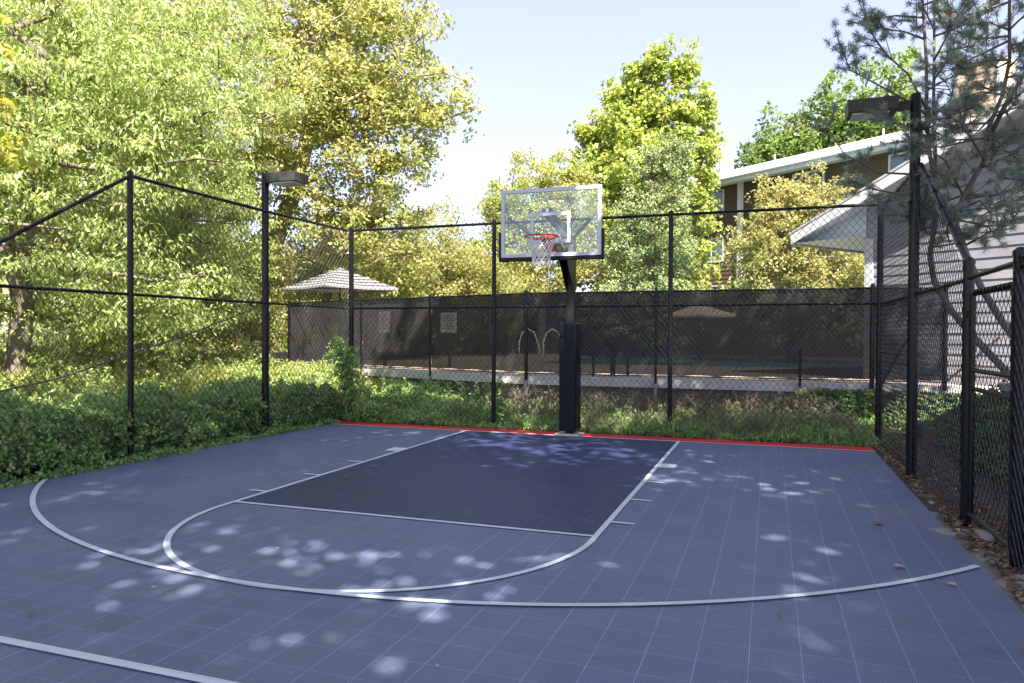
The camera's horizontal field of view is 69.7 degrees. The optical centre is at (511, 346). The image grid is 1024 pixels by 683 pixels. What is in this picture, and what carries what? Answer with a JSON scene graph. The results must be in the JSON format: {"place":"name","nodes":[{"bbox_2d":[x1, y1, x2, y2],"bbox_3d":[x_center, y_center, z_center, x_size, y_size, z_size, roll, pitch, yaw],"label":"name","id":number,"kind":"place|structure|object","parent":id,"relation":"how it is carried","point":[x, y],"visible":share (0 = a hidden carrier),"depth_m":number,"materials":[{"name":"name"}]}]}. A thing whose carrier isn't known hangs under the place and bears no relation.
{"place":"outdoors","nodes":[
{"label":"outdoors","id":0,"kind":"place"},
{"bbox_2d":[0,374,344,483],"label":"weed bank","id":1,"kind":"structure","parent":0,"point":[68,457],"depth_m":9.88,"materials":[{"name":"green plant"}]},
{"bbox_2d":[327,384,490,425],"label":"weed bank","id":2,"kind":"structure","parent":0,"point":[373,411],"depth_m":14.02,"materials":[{"name":"green plant"}]},
{"bbox_2d":[0,335,1023,576],"bbox_3d":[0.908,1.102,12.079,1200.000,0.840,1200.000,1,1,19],"label":"ground","id":3,"kind":"structure","parent":0,"point":[897,471],"depth_m":8.14,"materials":[{"name":"soil"}]},
{"bbox_2d":[0,13,43,172],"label":"yellow leaf tree","id":4,"kind":"object","parent":3,"relation":"on","point":[14,157],"visible":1,"depth_m":9.14,"materials":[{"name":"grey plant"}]},
{"bbox_2d":[0,0,142,344],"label":"ash tree","id":5,"kind":"object","parent":3,"relation":"on","point":[38,232],"visible":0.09,"depth_m":18.32,"materials":[{"name":"green plant"}]},
{"bbox_2d":[0,0,272,383],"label":"ash tree","id":6,"kind":"object","parent":3,"relation":"on","point":[25,205],"visible":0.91,"depth_m":14.13,"materials":[{"name":"green plant"}]},
{"bbox_2d":[0,0,280,349],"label":"sycamore tree","id":7,"kind":"object","parent":3,"relation":"on","point":[204,174],"visible":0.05,"depth_m":22.59,"materials":[{"name":"green plant"}]},
{"bbox_2d":[0,372,337,479],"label":"tall weeds","id":8,"kind":"object","parent":3,"relation":"on","point":[80,394],"visible":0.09,"depth_m":9.90,"materials":[{"name":"green plant"}]},
{"bbox_2d":[0,417,340,488],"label":"weed bank","id":9,"kind":"structure","parent":3,"relation":"on","point":[152,455],"depth_m":9.72,"materials":[{"name":"green plant"}]},
{"bbox_2d":[0,0,342,370],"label":"ash tree","id":10,"kind":"object","parent":3,"relation":"on","point":[227,65],"visible":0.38,"depth_m":18.64,"materials":[{"name":"green plant"}]},
{"bbox_2d":[0,170,348,480],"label":"chain link fence","id":11,"kind":"object","parent":3,"relation":"on","point":[130,293],"visible":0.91,"depth_m":9.94,"materials":[{"name":"black metal"}]},
{"bbox_2d":[3,354,361,392],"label":"weed stems","id":12,"kind":"object","parent":3,"relation":"on","point":[162,374],"visible":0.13,"depth_m":14.83,"materials":[{"name":"green plant"}]},
{"bbox_2d":[0,334,383,470],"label":"meadow weeds","id":13,"kind":"object","parent":3,"relation":"on","point":[48,365],"visible":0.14,"depth_m":15.60,"materials":[{"name":"green plant"}]},
{"bbox_2d":[0,342,407,404],"bbox_3d":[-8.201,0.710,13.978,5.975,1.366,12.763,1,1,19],"label":"tall weeds","id":14,"kind":"object","parent":3,"relation":"on","point":[108,374],"visible":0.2,"depth_m":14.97,"materials":[{"name":"green plant"}]},
{"bbox_2d":[126,223,307,364],"bbox_3d":[-9.507,-1.411,23.735,5.525,5.151,3.964,0,1,-1],"label":"understory tree","id":15,"kind":"object","parent":3,"relation":"on","point":[272,309],"visible":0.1,"depth_m":23.74,"materials":[{"name":"green plant"}]},
{"bbox_2d":[262,171,308,432],"bbox_3d":[-3.749,-0.597,11.976,0.766,4.500,0.399,1,1,19],"label":"court lamp","id":16,"kind":"object","parent":3,"relation":"on","point":[288,179],"visible":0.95,"depth_m":12.02,"materials":[{"name":"black metal"}]},
{"bbox_2d":[0,305,261,391],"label":"sagging cable","id":17,"kind":"object","parent":16,"relation":"hanging from","point":[26,385],"visible":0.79,"depth_m":9.78,"materials":[{"name":"black metal"}]},
{"bbox_2d":[162,0,487,357],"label":"sycamore tree","id":18,"kind":"object","parent":3,"relation":"on","point":[375,93],"visible":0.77,"depth_m":23.90,"materials":[{"name":"yellow plant"}]},
{"bbox_2d":[319,336,355,382],"bbox_3d":[-4.121,0.560,17.598,1.253,1.626,0.518,1,1,19],"label":"climbing vine","id":19,"kind":"object","parent":3,"relation":"on","point":[337,343],"visible":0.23,"depth_m":17.59,"materials":[{"name":"green plant"}]},
{"bbox_2d":[272,201,446,327],"bbox_3d":[-7.190,-2.814,32.332,7.748,7.238,6.664,0,1,-17],"label":"understory tree","id":20,"kind":"object","parent":3,"relation":"on","point":[401,295],"visible":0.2,"depth_m":31.64,"materials":[{"name":"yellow plant"}]},
{"bbox_2d":[0,169,730,353],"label":"distant wood","id":21,"kind":"object","parent":3,"relation":"on","point":[704,263],"visible":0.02,"depth_m":39.43,"materials":[{"name":"green plant"}]},
{"bbox_2d":[315,376,500,416],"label":"tall weeds","id":22,"kind":"object","parent":3,"relation":"on","point":[431,390],"visible":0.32,"depth_m":14.97,"materials":[{"name":"green plant"}]},
{"bbox_2d":[360,192,490,296],"bbox_3d":[-4.998,-3.939,39.389,8.808,9.273,6.816,1,1,19],"label":"understory tree","id":23,"kind":"object","parent":3,"relation":"on","point":[431,221],"visible":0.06,"depth_m":38.66,"materials":[{"name":"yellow plant"}]},
{"bbox_2d":[4,419,874,483],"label":"leaf litter","id":24,"kind":"object","parent":3,"relation":"on","point":[714,437],"visible":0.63,"depth_m":12.10,"materials":[{"name":"brown plant"}]},
{"bbox_2d":[396,199,532,296],"bbox_3d":[-2.970,-3.021,33.768,7.828,7.557,6.155,1,1,19],"label":"understory tree","id":25,"kind":"object","parent":3,"relation":"on","point":[471,273],"visible":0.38,"depth_m":32.91,"materials":[{"name":"yellow plant"}]},
{"bbox_2d":[0,424,1023,682],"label":"court","id":26,"kind":"object","parent":3,"relation":"on","point":[718,522],"visible":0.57,"depth_m":4.88,"materials":[{"name":"blue plastic"}]},
{"bbox_2d":[240,431,676,534],"bbox_3d":[-0.054,1.504,9.353,3.600,0.004,5.740,1,1,19],"label":"key area","id":27,"kind":"object","parent":26,"relation":"on","point":[581,485],"visible":1,"depth_m":8.20,"materials":[{"name":"blue plastic"}]},
{"bbox_2d":[499,184,604,436],"bbox_3d":[0.532,-0.430,11.334,1.501,3.808,2.249,0,1,-3],"label":"basketball hoop","id":28,"kind":"object","parent":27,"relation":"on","point":[568,256],"visible":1,"depth_m":11.90,"materials":[{"name":"paint"}]},
{"bbox_2d":[0,424,979,682],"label":"court lines","id":29,"kind":"object","parent":26,"relation":"on","point":[192,572],"visible":1,"depth_m":4.88,"materials":[{"name":"white paint"}]},
{"bbox_2d":[331,421,873,450],"bbox_3d":[0.974,1.466,12.279,9.134,0.004,0.379,1,1,19],"label":"red end strip","id":30,"kind":"object","parent":26,"relation":"on","point":[641,437],"visible":0.79,"depth_m":11.91,"materials":[{"name":"plastic"}]},
{"bbox_2d":[468,145,614,292],"bbox_3d":[1.613,-4.732,37.049,7.921,10.932,5.824,1,1,19],"label":"olive green tree","id":31,"kind":"object","parent":3,"relation":"on","point":[556,201],"visible":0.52,"depth_m":36.45,"materials":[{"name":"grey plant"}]},
{"bbox_2d":[319,374,902,448],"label":"weed bank","id":32,"kind":"structure","parent":3,"relation":"on","point":[807,428],"depth_m":12.82,"materials":[{"name":"green plant"}]},
{"bbox_2d":[349,199,883,444],"bbox_3d":[1.232,-0.303,12.695,9.324,3.935,0.114,1,1,19],"label":"chain link fence","id":33,"kind":"object","parent":3,"relation":"on","point":[494,223],"visible":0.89,"depth_m":12.24,"materials":[{"name":"black metal"}]},
{"bbox_2d":[331,345,371,420],"bbox_3d":[-3.105,0.700,14.085,0.979,1.456,0.489,1,1,19],"label":"climbing vine","id":34,"kind":"object","parent":33,"relation":"attached to","point":[348,366],"visible":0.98,"depth_m":14.04,"materials":[{"name":"green plant"}]},
{"bbox_2d":[471,380,522,422],"bbox_3d":[-0.296,1.026,13.514,0.985,0.848,0.476,1,1,19],"label":"climbing vine","id":35,"kind":"object","parent":33,"relation":"attached to","point":[501,400],"visible":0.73,"depth_m":13.44,"materials":[{"name":"green plant"}]},
{"bbox_2d":[554,33,728,293],"bbox_3d":[7.428,-8.090,39.790,8.522,17.607,8.180,0,1,-26],"label":"maple tree","id":36,"kind":"object","parent":3,"relation":"on","point":[620,133],"visible":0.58,"depth_m":38.85,"materials":[{"name":"green plant"}]},
{"bbox_2d":[589,131,700,293],"bbox_3d":[5.866,-4.326,32.851,5.790,10.264,5.199,1,1,19],"label":"blue green conifer","id":37,"kind":"object","parent":3,"relation":"on","point":[646,202],"visible":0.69,"depth_m":32.17,"materials":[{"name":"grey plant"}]},
{"bbox_2d":[296,366,1000,413],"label":"retaining wall","id":38,"kind":"structure","parent":3,"relation":"on","point":[757,388],"depth_m":15.52,"materials":[{"name":"grey concrete"}]},
{"bbox_2d":[309,363,976,385],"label":"pool deck","id":39,"kind":"structure","parent":38,"relation":"on","point":[742,379],"depth_m":16.57,"materials":[{"name":"grey concrete"}]},
{"bbox_2d":[282,265,397,299],"bbox_3d":[-5.384,-1.002,23.019,2.560,3.120,2.560,1,1,45],"label":"striped umbrella","id":40,"kind":"object","parent":39,"relation":"on","point":[335,281],"visible":0.72,"depth_m":22.67,"materials":[{"name":"white fabric"}]},
{"bbox_2d":[288,282,999,398],"bbox_3d":[0.837,-0.102,16.913,17.621,2.330,1.784,1,1,27],"label":"pool fence","id":41,"kind":"object","parent":38,"relation":"on","point":[870,354],"visible":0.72,"depth_m":15.44,"materials":[{"name":"black fabric"}]},
{"bbox_2d":[448,380,872,444],"bbox_3d":[2.568,1.164,13.721,7.490,0.734,2.724,1,1,19],"label":"dry brush","id":42,"kind":"object","parent":3,"relation":"on","point":[771,421],"visible":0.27,"depth_m":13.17,"materials":[{"name":"green plant"}]},
{"bbox_2d":[510,388,859,434],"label":"tall weeds","id":43,"kind":"object","parent":3,"relation":"on","point":[801,406],"visible":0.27,"depth_m":13.39,"materials":[{"name":"green plant"}]},
{"bbox_2d":[715,156,864,302],"bbox_3d":[10.213,-2.888,25.830,6.084,7.466,4.403,1,1,19],"label":"tan leaf tree","id":44,"kind":"object","parent":3,"relation":"on","point":[803,195],"visible":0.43,"depth_m":25.61,"materials":[{"name":"yellow plant"}]},
{"bbox_2d":[733,44,923,169],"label":"green tree","id":45,"kind":"object","parent":3,"relation":"on","point":[794,139],"visible":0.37,"depth_m":59.15,"materials":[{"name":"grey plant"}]},
{"bbox_2d":[659,53,1017,291],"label":"brown apartment building","id":46,"kind":"structure","parent":3,"relation":"on","point":[737,185],"depth_m":40.82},
{"bbox_2d":[699,285,723,289],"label":"window","id":47,"kind":"structure","parent":46,"relation":"in","point":[712,286],"depth_m":44.38,"materials":[{"name":"white glass"}]},
{"bbox_2d":[699,237,723,262],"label":"window","id":48,"kind":"structure","parent":46,"relation":"in","point":[713,239],"depth_m":44.30,"materials":[{"name":"white glass"}]},
{"bbox_2d":[700,189,723,214],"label":"window","id":49,"kind":"structure","parent":46,"relation":"in","point":[720,195],"depth_m":44.03,"materials":[{"name":"grey glass"}]},
{"bbox_2d":[792,168,824,199],"bbox_3d":[15.749,-8.574,39.102,0.070,1.450,1.900,0,1,-34],"label":"window","id":50,"kind":"structure","parent":46,"relation":"in","point":[810,173],"depth_m":38.94,"materials":[{"name":"grey glass"}]},
{"bbox_2d":[888,151,908,171],"bbox_3d":[18.717,-8.498,34.712,0.070,1.450,1.900,0,1,-34],"label":"window","id":51,"kind":"structure","parent":46,"relation":"in","point":[894,162],"depth_m":35.27,"materials":[{"name":"grey glass"}]},
{"bbox_2d":[844,92,920,479],"bbox_3d":[4.396,-0.616,8.765,0.806,4.700,0.399,1,1,19],"label":"court lamp","id":52,"kind":"object","parent":3,"relation":"on","point":[853,112],"visible":0.84,"depth_m":8.61,"materials":[{"name":"black metal"}]},
{"bbox_2d":[784,387,980,427],"bbox_3d":[7.051,1.186,13.666,3.848,0.813,0.523,1,1,19],"label":"ivy","id":53,"kind":"object","parent":3,"relation":"on","point":[858,402],"visible":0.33,"depth_m":13.76,"materials":[{"name":"green plant"}]},
{"bbox_2d":[789,90,1023,385],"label":"light grey house","id":54,"kind":"structure","parent":3,"relation":"on","point":[995,256],"depth_m":14.46,"materials":[{"name":"grey wood"}]},
{"bbox_2d":[801,0,1023,380],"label":"pine tree","id":55,"kind":"object","parent":3,"relation":"on","point":[962,102],"visible":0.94,"depth_m":8.34,"materials":[{"name":"green plant"}]},
{"bbox_2d":[880,162,975,526],"bbox_3d":[4.813,-0.210,8.787,0.104,3.891,4.914,1,1,19],"label":"chain link fence","id":56,"kind":"object","parent":3,"relation":"on","point":[968,266],"visible":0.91,"depth_m":7.78,"materials":[{"name":"black metal"}]},
{"bbox_2d":[964,261,1012,547],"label":"fence gate","id":57,"kind":"structure","parent":56,"relation":"attached to","point":[970,483],"depth_m":6.02,"materials":[{"name":"black metal"}]},
{"bbox_2d":[872,442,1023,608],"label":"leaf litter","id":58,"kind":"object","parent":3,"relation":"on","point":[978,546],"visible":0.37,"depth_m":6.78,"materials":[{"name":"brown plant"}]},
{"bbox_2d":[900,379,1009,491],"bbox_3d":[7.636,0.871,8.016,4.798,1.454,10.076,1,1,19],"label":"ivy","id":59,"kind":"object","parent":3,"relation":"on","point":[991,440],"visible":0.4,"depth_m":9.74,"materials":[{"name":"green plant"}]},
{"bbox_2d":[928,527,996,541],"bbox_3d":[3.804,1.575,6.183,0.542,0.042,0.341,1,1,19],"label":"stone","id":60,"kind":"object","parent":3,"relation":"on","point":[985,536],"visible":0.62,"depth_m":6.14,"materials":[{"name":"grey stone"}]},
{"bbox_2d":[930,511,1023,613],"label":"concrete margin","id":61,"kind":"object","parent":3,"relation":"on","point":[992,573],"visible":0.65,"depth_m":5.28,"materials":[{"name":"grey concrete"}]},
{"bbox_2d":[976,555,997,564],"bbox_3d":[3.519,1.584,5.441,0.147,0.048,0.125,1,1,19],"label":"stone","id":62,"kind":"object","parent":61,"relation":"on","point":[980,558],"visible":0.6,"depth_m":5.42,"materials":[{"name":"grey stone"}]},
{"bbox_2d":[974,550,1001,559],"bbox_3d":[3.604,1.583,5.574,0.186,0.048,0.124,1,1,19],"label":"stone","id":63,"kind":"object","parent":3,"relation":"on","point":[984,553],"visible":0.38,"depth_m":5.56,"materials":[{"name":"grey stone"}]},
{"bbox_2d":[994,574,1023,592],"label":"stone","id":64,"kind":"object","parent":3,"relation":"on","point":[1002,582],"visible":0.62,"depth_m":4.92,"materials":[{"name":"grey stone"}]},
{"bbox_2d":[1009,247,1023,570],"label":"chain link fence","id":65,"kind":"object","parent":3,"relation":"on","point":[1016,531],"visible":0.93,"depth_m":5.26,"materials":[{"name":"black metal"}]},
{"bbox_2d":[0,0,1023,335],"label":"sky","id":66,"kind":"structure","parent":0,"point":[538,65],"materials":[{"name":"white"}]}
]}

